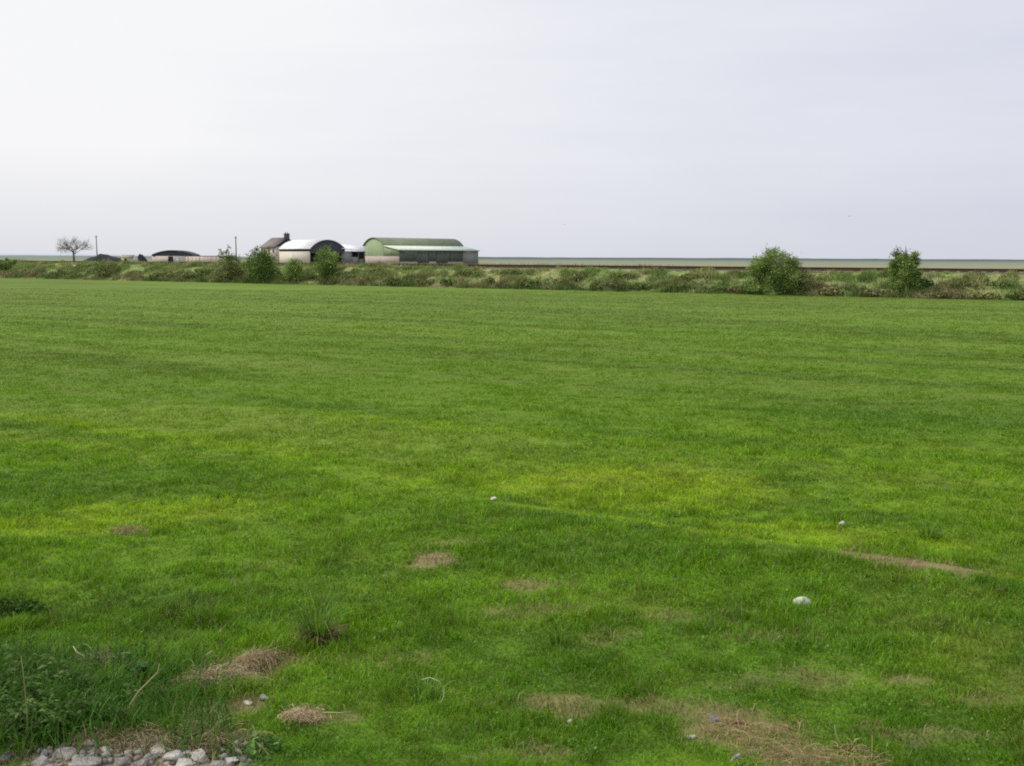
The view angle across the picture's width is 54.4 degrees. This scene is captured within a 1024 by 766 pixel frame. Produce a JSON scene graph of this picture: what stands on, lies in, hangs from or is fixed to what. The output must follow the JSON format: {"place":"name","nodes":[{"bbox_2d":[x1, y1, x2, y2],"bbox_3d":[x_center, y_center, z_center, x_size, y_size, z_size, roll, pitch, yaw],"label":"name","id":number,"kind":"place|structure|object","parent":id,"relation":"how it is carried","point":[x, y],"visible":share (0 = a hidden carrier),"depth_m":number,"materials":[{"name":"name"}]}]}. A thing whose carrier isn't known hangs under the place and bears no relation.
{"place":"outdoors","nodes":[
{"label":"outdoors","id":0,"kind":"place"},
{"bbox_2d":[0,253,204,255],"bbox_3d":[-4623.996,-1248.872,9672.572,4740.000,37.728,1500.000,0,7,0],"label":"hazy hills","id":1,"kind":"structure","parent":0,"point":[75,254],"depth_m":9351.57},
{"bbox_2d":[3,734,262,765],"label":"gravel","id":2,"kind":"structure","parent":0,"point":[147,757],"depth_m":4.00,"materials":[{"name":"gravel"}]},
{"bbox_2d":[186,256,224,261],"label":"yard wall","id":3,"kind":"structure","parent":0,"point":[202,258],"depth_m":281.93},
{"bbox_2d":[279,239,345,262],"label":"dutch barn","id":4,"kind":"structure","parent":0,"point":[303,251],"depth_m":295.15,"materials":[{"name":"metal"}]},
{"bbox_2d":[0,278,1023,765],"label":"field","id":5,"kind":"structure","parent":0,"point":[110,286],"depth_m":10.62,"materials":[{"name":"plant"}]},
{"bbox_2d":[0,751,12,761],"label":"stone","id":6,"kind":"object","parent":5,"relation":"on","point":[9,756],"visible":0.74,"depth_m":3.96,"materials":[{"name":"stone"}]},
{"bbox_2d":[21,656,28,748],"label":"dry stalk","id":7,"kind":"object","parent":5,"relation":"on","point":[26,702],"visible":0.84,"depth_m":4.04,"materials":[{"name":"plant"}]},
{"bbox_2d":[0,596,50,620],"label":"weed clump","id":8,"kind":"object","parent":5,"relation":"on","point":[13,607],"visible":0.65,"depth_m":5.79,"materials":[{"name":"green plant"}]},
{"bbox_2d":[31,755,48,765],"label":"stone","id":9,"kind":"object","parent":5,"relation":"on","point":[43,760],"visible":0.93,"depth_m":3.92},
{"bbox_2d":[51,747,77,758],"bbox_3d":[-1.800,1.491,4.007,0.106,0.044,0.062,2,7,13],"label":"stone","id":10,"kind":"object","parent":5,"relation":"on","point":[65,752],"visible":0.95,"depth_m":4.00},
{"bbox_2d":[71,757,101,765],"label":"stone","id":11,"kind":"object","parent":5,"relation":"on","point":[83,762],"visible":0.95,"depth_m":3.93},
{"bbox_2d":[82,738,95,746],"bbox_3d":[-1.739,1.480,4.098,0.066,0.030,0.043,-2,7,-18],"label":"stone","id":12,"kind":"object","parent":5,"relation":"on","point":[90,745],"visible":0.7,"depth_m":4.08,"materials":[{"name":"stone"}]},
{"bbox_2d":[0,637,180,741],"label":"weed patch","id":13,"kind":"object","parent":5,"relation":"on","point":[32,703],"visible":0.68,"depth_m":4.31,"materials":[{"name":"green plant"}]},
{"bbox_2d":[58,644,135,669],"bbox_3d":[-2.010,1.349,4.895,0.489,0.108,0.343,-2,7,-14],"label":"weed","id":14,"kind":"object","parent":5,"relation":"on","point":[100,656],"visible":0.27,"depth_m":4.89,"materials":[{"name":"plant"}]},
{"bbox_2d":[101,746,112,751],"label":"stone","id":15,"kind":"object","parent":5,"relation":"on","point":[103,748],"visible":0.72,"depth_m":4.03,"materials":[{"name":"stone"}]},
{"bbox_2d":[113,757,130,765],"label":"stone","id":16,"kind":"object","parent":5,"relation":"on","point":[120,761],"visible":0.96,"depth_m":3.95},
{"bbox_2d":[0,622,249,761],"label":"long grass","id":17,"kind":"structure","parent":5,"relation":"on","point":[72,656],"depth_m":4.38,"materials":[{"name":"plant"}]},
{"bbox_2d":[108,520,150,535],"bbox_3d":[-2.814,1.051,7.250,0.371,0.090,0.288,0,7,0],"label":"hay heap","id":18,"kind":"object","parent":5,"relation":"on","point":[124,527],"visible":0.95,"depth_m":7.23,"materials":[{"name":"plant"}]},
{"bbox_2d":[116,660,162,684],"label":"weed clump","id":19,"kind":"object","parent":5,"relation":"on","point":[140,663],"visible":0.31,"depth_m":4.71,"materials":[{"name":"green plant"}]},
{"bbox_2d":[134,759,145,765],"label":"stone","id":20,"kind":"object","parent":5,"relation":"on","point":[142,761],"visible":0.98,"depth_m":3.94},
{"bbox_2d":[131,731,149,740],"bbox_3d":[-1.569,1.476,4.164,0.128,0.035,0.061,2,7,13],"label":"stone","id":21,"kind":"object","parent":5,"relation":"on","point":[139,736],"visible":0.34,"depth_m":4.14,"materials":[{"name":"stone"}]},
{"bbox_2d":[123,663,159,715],"bbox_3d":[-1.614,1.344,4.292,0.192,0.253,0.009,-3,8,-24],"label":"dry stalk","id":22,"kind":"object","parent":5,"relation":"on","point":[143,687],"visible":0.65,"depth_m":4.29,"materials":[{"name":"plant"}]},
{"bbox_2d":[150,744,169,756],"bbox_3d":[-1.426,1.492,4.044,0.080,0.033,0.073,-2,7,-16],"label":"stone","id":23,"kind":"object","parent":5,"relation":"on","point":[158,752],"visible":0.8,"depth_m":4.02,"materials":[{"name":"stone"}]},
{"bbox_2d":[54,711,273,763],"bbox_3d":[-1.434,1.440,4.119,0.916,0.119,0.404,0,7,0],"label":"hay heap","id":24,"kind":"object","parent":5,"relation":"on","point":[166,738],"visible":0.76,"depth_m":4.09,"materials":[{"name":"plant"}]},
{"bbox_2d":[162,750,183,761],"bbox_3d":[-1.357,1.500,3.986,0.075,0.051,0.058,3,8,19],"label":"stone","id":25,"kind":"object","parent":5,"relation":"on","point":[175,755],"visible":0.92,"depth_m":3.97,"materials":[{"name":"stone"}]},
{"bbox_2d":[176,758,193,765],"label":"stone","id":26,"kind":"object","parent":5,"relation":"on","point":[184,762],"visible":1,"depth_m":3.93,"materials":[{"name":"stone"}]},
{"bbox_2d":[172,592,212,624],"bbox_3d":[-1.748,1.245,5.460,0.330,0.155,0.265,0,7,0],"label":"grass tussock","id":27,"kind":"object","parent":5,"relation":"on","point":[196,609],"depth_m":5.46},
{"bbox_2d":[191,748,207,762],"bbox_3d":[-1.257,1.499,3.994,0.073,0.062,0.050,7,10,42],"label":"stone","id":28,"kind":"object","parent":5,"relation":"on","point":[199,757],"visible":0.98,"depth_m":3.98,"materials":[{"name":"stone"}]},
{"bbox_2d":[210,760,226,765],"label":"stone","id":29,"kind":"object","parent":5,"relation":"on","point":[215,762],"visible":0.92,"depth_m":3.94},
{"bbox_2d":[158,643,289,694],"bbox_3d":[-1.319,1.365,4.754,0.686,0.117,0.407,-6,9,-40],"label":"hay heap","id":30,"kind":"object","parent":5,"relation":"on","point":[253,659],"visible":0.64,"depth_m":4.76,"materials":[{"name":"plant"}]},
{"bbox_2d":[225,757,238,762],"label":"stone","id":31,"kind":"object","parent":5,"relation":"on","point":[231,759],"visible":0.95,"depth_m":3.97,"materials":[{"name":"stone"}]},
{"bbox_2d":[207,730,286,761],"bbox_3d":[-1.099,1.481,4.080,0.336,0.068,0.247,0,7,0],"label":"weed clump","id":32,"kind":"object","parent":5,"relation":"on","point":[252,743],"visible":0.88,"depth_m":4.07,"materials":[{"name":"green plant"}]},
{"bbox_2d":[244,700,251,705],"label":"stone","id":33,"kind":"object","parent":5,"relation":"on","point":[246,702],"visible":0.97,"depth_m":4.50,"materials":[{"name":"stone"}]},
{"bbox_2d":[259,694,268,700],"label":"stone","id":34,"kind":"object","parent":5,"relation":"on","point":[261,697],"visible":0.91,"depth_m":4.55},
{"bbox_2d":[276,703,330,726],"bbox_3d":[-0.917,1.432,4.348,0.267,0.079,0.201,0,7,0],"label":"hay heap","id":35,"kind":"object","parent":5,"relation":"on","point":[299,715],"visible":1,"depth_m":4.34,"materials":[{"name":"plant"}]},
{"bbox_2d":[263,580,357,648],"bbox_3d":[-0.994,1.193,5.209,0.514,0.326,0.598,3,8,23],"label":"grass tussock","id":36,"kind":"object","parent":5,"relation":"on","point":[319,628],"depth_m":5.15,"materials":[{"name":"plant"}]},
{"bbox_2d":[324,711,352,713],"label":"dry stalk","id":37,"kind":"object","parent":5,"relation":"on","point":[338,712],"visible":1,"depth_m":4.33,"materials":[{"name":"plant"}]},
{"bbox_2d":[401,666,456,703],"bbox_3d":[-0.392,1.372,4.565,0.273,0.146,0.297,6,9,40],"label":"grass tussock","id":38,"kind":"object","parent":5,"relation":"on","point":[426,691],"depth_m":4.55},
{"bbox_2d":[421,677,444,703],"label":"dry stalk","id":39,"kind":"object","parent":5,"relation":"on","point":[441,685],"visible":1,"depth_m":4.43,"materials":[{"name":"plant"}]},
{"bbox_2d":[0,458,1023,765],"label":"dead grass","id":40,"kind":"structure","parent":5,"relation":"on","point":[558,702],"depth_m":4.39,"materials":[{"name":"plant"}]},
{"bbox_2d":[0,406,1023,765],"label":"clover","id":41,"kind":"object","parent":5,"relation":"on","point":[582,576],"visible":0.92,"depth_m":6.22,"materials":[{"name":"green plant"}]},
{"bbox_2d":[545,619,576,646],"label":"grass tussock","id":42,"kind":"object","parent":5,"relation":"on","point":[559,638],"depth_m":5.15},
{"bbox_2d":[709,715,719,721],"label":"stone","id":43,"kind":"object","parent":5,"relation":"on","point":[711,717],"visible":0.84,"depth_m":4.33,"materials":[{"name":"stone"}]},
{"bbox_2d":[730,753,741,762],"bbox_3d":[0.892,1.503,3.983,0.053,0.045,0.039,-3,8,-27],"label":"stone","id":44,"kind":"object","parent":5,"relation":"on","point":[739,756],"visible":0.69,"depth_m":3.97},
{"bbox_2d":[725,285,747,291],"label":"scrub clump","id":45,"kind":"object","parent":5,"relation":"on","point":[733,288],"visible":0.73,"depth_m":58.50,"materials":[{"name":"green plant"}]},
{"bbox_2d":[690,709,826,753],"bbox_3d":[1.036,1.440,4.203,0.574,0.090,0.351,0,7,0],"label":"hay heap","id":46,"kind":"object","parent":5,"relation":"on","point":[747,721],"visible":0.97,"depth_m":4.18,"materials":[{"name":"plant"}]},
{"bbox_2d":[793,597,810,606],"bbox_3d":[1.662,1.254,5.700,0.115,0.062,0.080,-1,7,-9],"label":"stone","id":47,"kind":"object","parent":5,"relation":"on","point":[800,599],"visible":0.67,"depth_m":5.67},
{"bbox_2d":[729,735,914,765],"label":"hay heap","id":48,"kind":"object","parent":5,"relation":"on","point":[805,752],"visible":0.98,"depth_m":3.97,"materials":[{"name":"plant"}]},
{"bbox_2d":[818,287,845,294],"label":"scrub clump","id":49,"kind":"object","parent":5,"relation":"on","point":[828,291],"visible":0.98,"depth_m":55.34,"materials":[{"name":"green plant"}]},
{"bbox_2d":[881,289,897,294],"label":"scrub clump","id":50,"kind":"object","parent":5,"relation":"on","point":[884,291],"visible":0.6,"depth_m":54.63,"materials":[{"name":"green plant"}]},
{"bbox_2d":[917,518,951,540],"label":"grass tussock","id":51,"kind":"object","parent":5,"relation":"on","point":[929,532],"depth_m":7.15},
{"bbox_2d":[923,292,962,297],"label":"scrub clump","id":52,"kind":"object","parent":5,"relation":"on","point":[937,294],"visible":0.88,"depth_m":52.31,"materials":[{"name":"green plant"}]},
{"bbox_2d":[1006,290,1023,298],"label":"scrub clump","id":53,"kind":"object","parent":5,"relation":"on","point":[1017,293],"visible":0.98,"depth_m":50.86,"materials":[{"name":"green plant"}]},
{"bbox_2d":[0,258,1023,300],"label":"rough grass","id":54,"kind":"structure","parent":0,"point":[662,278],"depth_m":66.23,"materials":[{"name":"green plant"}]},
{"bbox_2d":[0,257,1023,271],"bbox_3d":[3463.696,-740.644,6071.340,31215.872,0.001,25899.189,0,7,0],"label":"marsh","id":55,"kind":"structure","parent":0,"point":[943,264],"depth_m":582.13,"materials":[{"name":"plant"}]},
{"bbox_2d":[57,235,91,260],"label":"bare tree","id":56,"kind":"object","parent":55,"relation":"on","point":[69,248],"visible":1,"depth_m":258.65,"materials":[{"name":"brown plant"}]},
{"bbox_2d":[84,254,121,260],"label":"covered heap","id":57,"kind":"object","parent":55,"relation":"on","point":[101,257],"visible":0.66,"depth_m":267.05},
{"bbox_2d":[118,255,137,260],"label":"stone outbuilding","id":58,"kind":"structure","parent":55,"relation":"on","point":[126,257],"depth_m":272.93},
{"bbox_2d":[0,255,255,257],"bbox_3d":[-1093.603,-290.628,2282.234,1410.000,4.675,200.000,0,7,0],"label":"hedges","id":59,"kind":"object","parent":55,"relation":"on","point":[72,256],"visible":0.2,"depth_m":2224.58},
{"bbox_2d":[137,254,147,261],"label":"covered heap","id":60,"kind":"object","parent":55,"relation":"on","point":[141,258],"visible":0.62,"depth_m":279.66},
{"bbox_2d":[152,250,199,261],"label":"shed","id":61,"kind":"structure","parent":55,"relation":"on","point":[172,255],"depth_m":286.11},
{"bbox_2d":[260,232,291,262],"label":"farmhouse","id":62,"kind":"object","parent":55,"relation":"on","point":[276,243],"visible":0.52,"depth_m":311.38,"materials":[{"name":"grey stone"}]},
{"bbox_2d":[341,244,365,262],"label":"lean to shed","id":63,"kind":"object","parent":55,"relation":"on","point":[358,256],"visible":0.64,"depth_m":298.53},
{"bbox_2d":[81,260,696,265],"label":"reeds","id":64,"kind":"object","parent":55,"relation":"on","point":[487,263],"visible":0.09,"depth_m":249.87,"materials":[{"name":"green plant"}]},
{"bbox_2d":[363,237,479,263],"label":"farm shed","id":65,"kind":"structure","parent":55,"relation":"on","point":[414,250],"depth_m":304.22,"materials":[{"name":"metal"}]},
{"bbox_2d":[417,252,428,263],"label":"sliding door","id":66,"kind":"structure","parent":65,"relation":"in","point":[421,256],"depth_m":298.48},
{"bbox_2d":[436,252,447,263],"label":"sliding door","id":67,"kind":"structure","parent":65,"relation":"in","point":[441,257],"depth_m":302.58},
{"bbox_2d":[478,257,1023,261],"bbox_3d":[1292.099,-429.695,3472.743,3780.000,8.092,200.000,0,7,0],"label":"shore","id":68,"kind":"structure","parent":55,"relation":"on","point":[810,259],"depth_m":3416.14,"materials":[{"name":"grey"}]},
{"bbox_2d":[0,263,1023,299],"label":"embankment","id":69,"kind":"structure","parent":0,"point":[642,279],"depth_m":63.07,"materials":[{"name":"plant"}]},
{"bbox_2d":[0,257,17,268],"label":"bush","id":70,"kind":"object","parent":69,"relation":"on","point":[3,264],"visible":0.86,"depth_m":94.19,"materials":[{"name":"green plant"}]},
{"bbox_2d":[7,269,31,272],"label":"scrub clump","id":71,"kind":"object","parent":69,"relation":"on","point":[25,270],"visible":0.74,"depth_m":91.58,"materials":[{"name":"green plant"}]},
{"bbox_2d":[52,271,65,274],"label":"scrub clump","id":72,"kind":"object","parent":69,"relation":"on","point":[60,273],"visible":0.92,"depth_m":88.79,"materials":[{"name":"green plant"}]},
{"bbox_2d":[87,258,121,274],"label":"bush","id":73,"kind":"object","parent":69,"relation":"on","point":[99,268],"visible":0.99,"depth_m":85.85,"materials":[{"name":"green plant"}]},
{"bbox_2d":[151,271,177,276],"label":"scrub clump","id":74,"kind":"object","parent":69,"relation":"on","point":[164,274],"visible":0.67,"depth_m":81.83,"materials":[{"name":"green plant"}]},
{"bbox_2d":[181,272,200,277],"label":"scrub clump","id":75,"kind":"object","parent":69,"relation":"on","point":[188,275],"visible":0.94,"depth_m":80.66,"materials":[{"name":"green plant"}]},
{"bbox_2d":[194,268,213,271],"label":"scrub clump","id":76,"kind":"object","parent":69,"relation":"on","point":[201,270],"visible":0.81,"depth_m":81.53,"materials":[{"name":"green plant"}]},
{"bbox_2d":[211,245,243,280],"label":"bush","id":77,"kind":"object","parent":69,"relation":"on","point":[229,267],"visible":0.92,"depth_m":78.48,"materials":[{"name":"green plant"}]},
{"bbox_2d":[242,245,281,281],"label":"bush","id":78,"kind":"object","parent":69,"relation":"on","point":[257,269],"visible":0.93,"depth_m":76.43,"materials":[{"name":"green plant"}]},
{"bbox_2d":[281,255,307,280],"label":"bush","id":79,"kind":"object","parent":69,"relation":"on","point":[294,269],"visible":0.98,"depth_m":74.98,"materials":[{"name":"green plant"}]},
{"bbox_2d":[304,274,317,278],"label":"scrub clump","id":80,"kind":"object","parent":69,"relation":"on","point":[310,277],"visible":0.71,"depth_m":75.11,"materials":[{"name":"green plant"}]},
{"bbox_2d":[309,244,342,280],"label":"bush","id":81,"kind":"object","parent":69,"relation":"on","point":[326,265],"visible":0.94,"depth_m":73.55,"materials":[{"name":"green plant"}]},
{"bbox_2d":[358,276,378,281],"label":"scrub clump","id":82,"kind":"object","parent":69,"relation":"on","point":[367,278],"visible":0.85,"depth_m":71.92,"materials":[{"name":"green plant"}]},
{"bbox_2d":[369,268,390,271],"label":"scrub clump","id":83,"kind":"object","parent":69,"relation":"on","point":[375,270],"visible":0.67,"depth_m":73.33,"materials":[{"name":"green plant"}]},
{"bbox_2d":[382,277,407,283],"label":"scrub clump","id":84,"kind":"object","parent":69,"relation":"on","point":[395,280],"visible":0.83,"depth_m":70.32,"materials":[{"name":"green plant"}]},
{"bbox_2d":[414,278,434,283],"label":"scrub clump","id":85,"kind":"object","parent":69,"relation":"on","point":[424,281],"visible":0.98,"depth_m":69.44,"materials":[{"name":"green plant"}]},
{"bbox_2d":[439,278,456,284],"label":"scrub clump","id":86,"kind":"object","parent":69,"relation":"on","point":[449,281],"visible":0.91,"depth_m":68.30,"materials":[{"name":"green plant"}]},
{"bbox_2d":[457,270,478,274],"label":"scrub clump","id":87,"kind":"object","parent":69,"relation":"on","point":[466,273],"visible":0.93,"depth_m":69.13,"materials":[{"name":"green plant"}]},
{"bbox_2d":[485,277,494,283],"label":"scrub clump","id":88,"kind":"object","parent":69,"relation":"on","point":[490,279],"visible":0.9,"depth_m":67.10,"materials":[{"name":"green plant"}]},
{"bbox_2d":[499,269,521,274],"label":"scrub clump","id":89,"kind":"object","parent":69,"relation":"on","point":[514,272],"visible":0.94,"depth_m":67.61,"materials":[{"name":"green plant"}]},
{"bbox_2d":[519,279,541,286],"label":"scrub clump","id":90,"kind":"object","parent":69,"relation":"on","point":[529,283],"visible":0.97,"depth_m":65.01,"materials":[{"name":"green plant"}]},
{"bbox_2d":[75,263,1023,273],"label":"ballast","id":91,"kind":"structure","parent":69,"relation":"on","point":[746,270],"depth_m":60.45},
{"bbox_2d":[3,260,1023,272],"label":"railway track","id":92,"kind":"structure","parent":91,"relation":"on","point":[744,268],"depth_m":64.40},
{"bbox_2d":[551,277,570,285],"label":"scrub clump","id":93,"kind":"object","parent":69,"relation":"on","point":[556,280],"visible":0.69,"depth_m":64.37,"materials":[{"name":"green plant"}]},
{"bbox_2d":[569,274,583,280],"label":"scrub clump","id":94,"kind":"object","parent":69,"relation":"on","point":[575,277],"visible":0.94,"depth_m":64.75,"materials":[{"name":"green plant"}]},
{"bbox_2d":[595,280,626,287],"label":"scrub clump","id":95,"kind":"object","parent":69,"relation":"on","point":[606,283],"visible":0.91,"depth_m":62.05,"materials":[{"name":"green plant"}]},
{"bbox_2d":[610,272,634,276],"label":"scrub clump","id":96,"kind":"object","parent":69,"relation":"on","point":[626,274],"visible":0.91,"depth_m":63.33,"materials":[{"name":"green plant"}]},
{"bbox_2d":[628,282,651,288],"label":"scrub clump","id":97,"kind":"object","parent":69,"relation":"on","point":[647,284],"visible":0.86,"depth_m":61.54,"materials":[{"name":"green plant"}]},
{"bbox_2d":[665,280,696,288],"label":"scrub clump","id":98,"kind":"object","parent":69,"relation":"on","point":[685,284],"visible":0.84,"depth_m":60.14,"materials":[{"name":"green plant"}]},
{"bbox_2d":[680,274,710,278],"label":"scrub clump","id":99,"kind":"object","parent":69,"relation":"on","point":[690,277],"visible":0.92,"depth_m":60.99,"materials":[{"name":"green plant"}]},
{"bbox_2d":[707,285,726,291],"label":"scrub clump","id":100,"kind":"object","parent":69,"relation":"on","point":[714,287],"visible":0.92,"depth_m":59.12,"materials":[{"name":"green plant"}]},
{"bbox_2d":[740,246,812,291],"bbox_3d":[15.199,-6.624,57.295,4.086,2.903,4.409,0,7,0],"label":"bush","id":101,"kind":"object","parent":69,"relation":"on","point":[760,270],"visible":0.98,"depth_m":56.54,"materials":[{"name":"green plant"}]},
{"bbox_2d":[796,269,816,290],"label":"bush","id":102,"kind":"object","parent":69,"relation":"on","point":[806,282],"visible":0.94,"depth_m":56.44,"materials":[{"name":"green plant"}]},
{"bbox_2d":[854,289,879,296],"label":"scrub clump","id":103,"kind":"object","parent":69,"relation":"on","point":[871,293],"visible":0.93,"depth_m":54.44,"materials":[{"name":"green plant"}]},
{"bbox_2d":[883,245,926,293],"bbox_3d":[21.517,-6.154,54.421,2.129,2.729,2.008,0,7,0],"label":"bush","id":104,"kind":"object","parent":69,"relation":"on","point":[905,268],"visible":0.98,"depth_m":54.17,"materials":[{"name":"green plant"}]},
{"bbox_2d":[914,277,934,286],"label":"bush","id":105,"kind":"object","parent":69,"relation":"on","point":[923,279],"visible":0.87,"depth_m":54.53,"materials":[{"name":"green plant"}]},
{"bbox_2d":[946,281,977,286],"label":"scrub clump","id":106,"kind":"object","parent":69,"relation":"on","point":[965,283],"visible":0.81,"depth_m":53.18,"materials":[{"name":"green plant"}]},
{"bbox_2d":[967,292,1001,298],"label":"scrub clump","id":107,"kind":"object","parent":69,"relation":"on","point":[981,295],"visible":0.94,"depth_m":51.54,"materials":[{"name":"green plant"}]},
{"bbox_2d":[985,281,1015,285],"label":"scrub clump","id":108,"kind":"object","parent":69,"relation":"on","point":[996,283],"visible":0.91,"depth_m":52.43,"materials":[{"name":"green plant"}]},
{"bbox_2d":[0,0,1023,259],"label":"sky","id":109,"kind":"structure","parent":0,"point":[641,128],"materials":[{"name":"white"}]},
{"bbox_2d":[229,539,966,765],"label":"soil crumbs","id":110,"kind":"object","parent":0,"point":[665,700],"visible":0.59,"depth_m":4.47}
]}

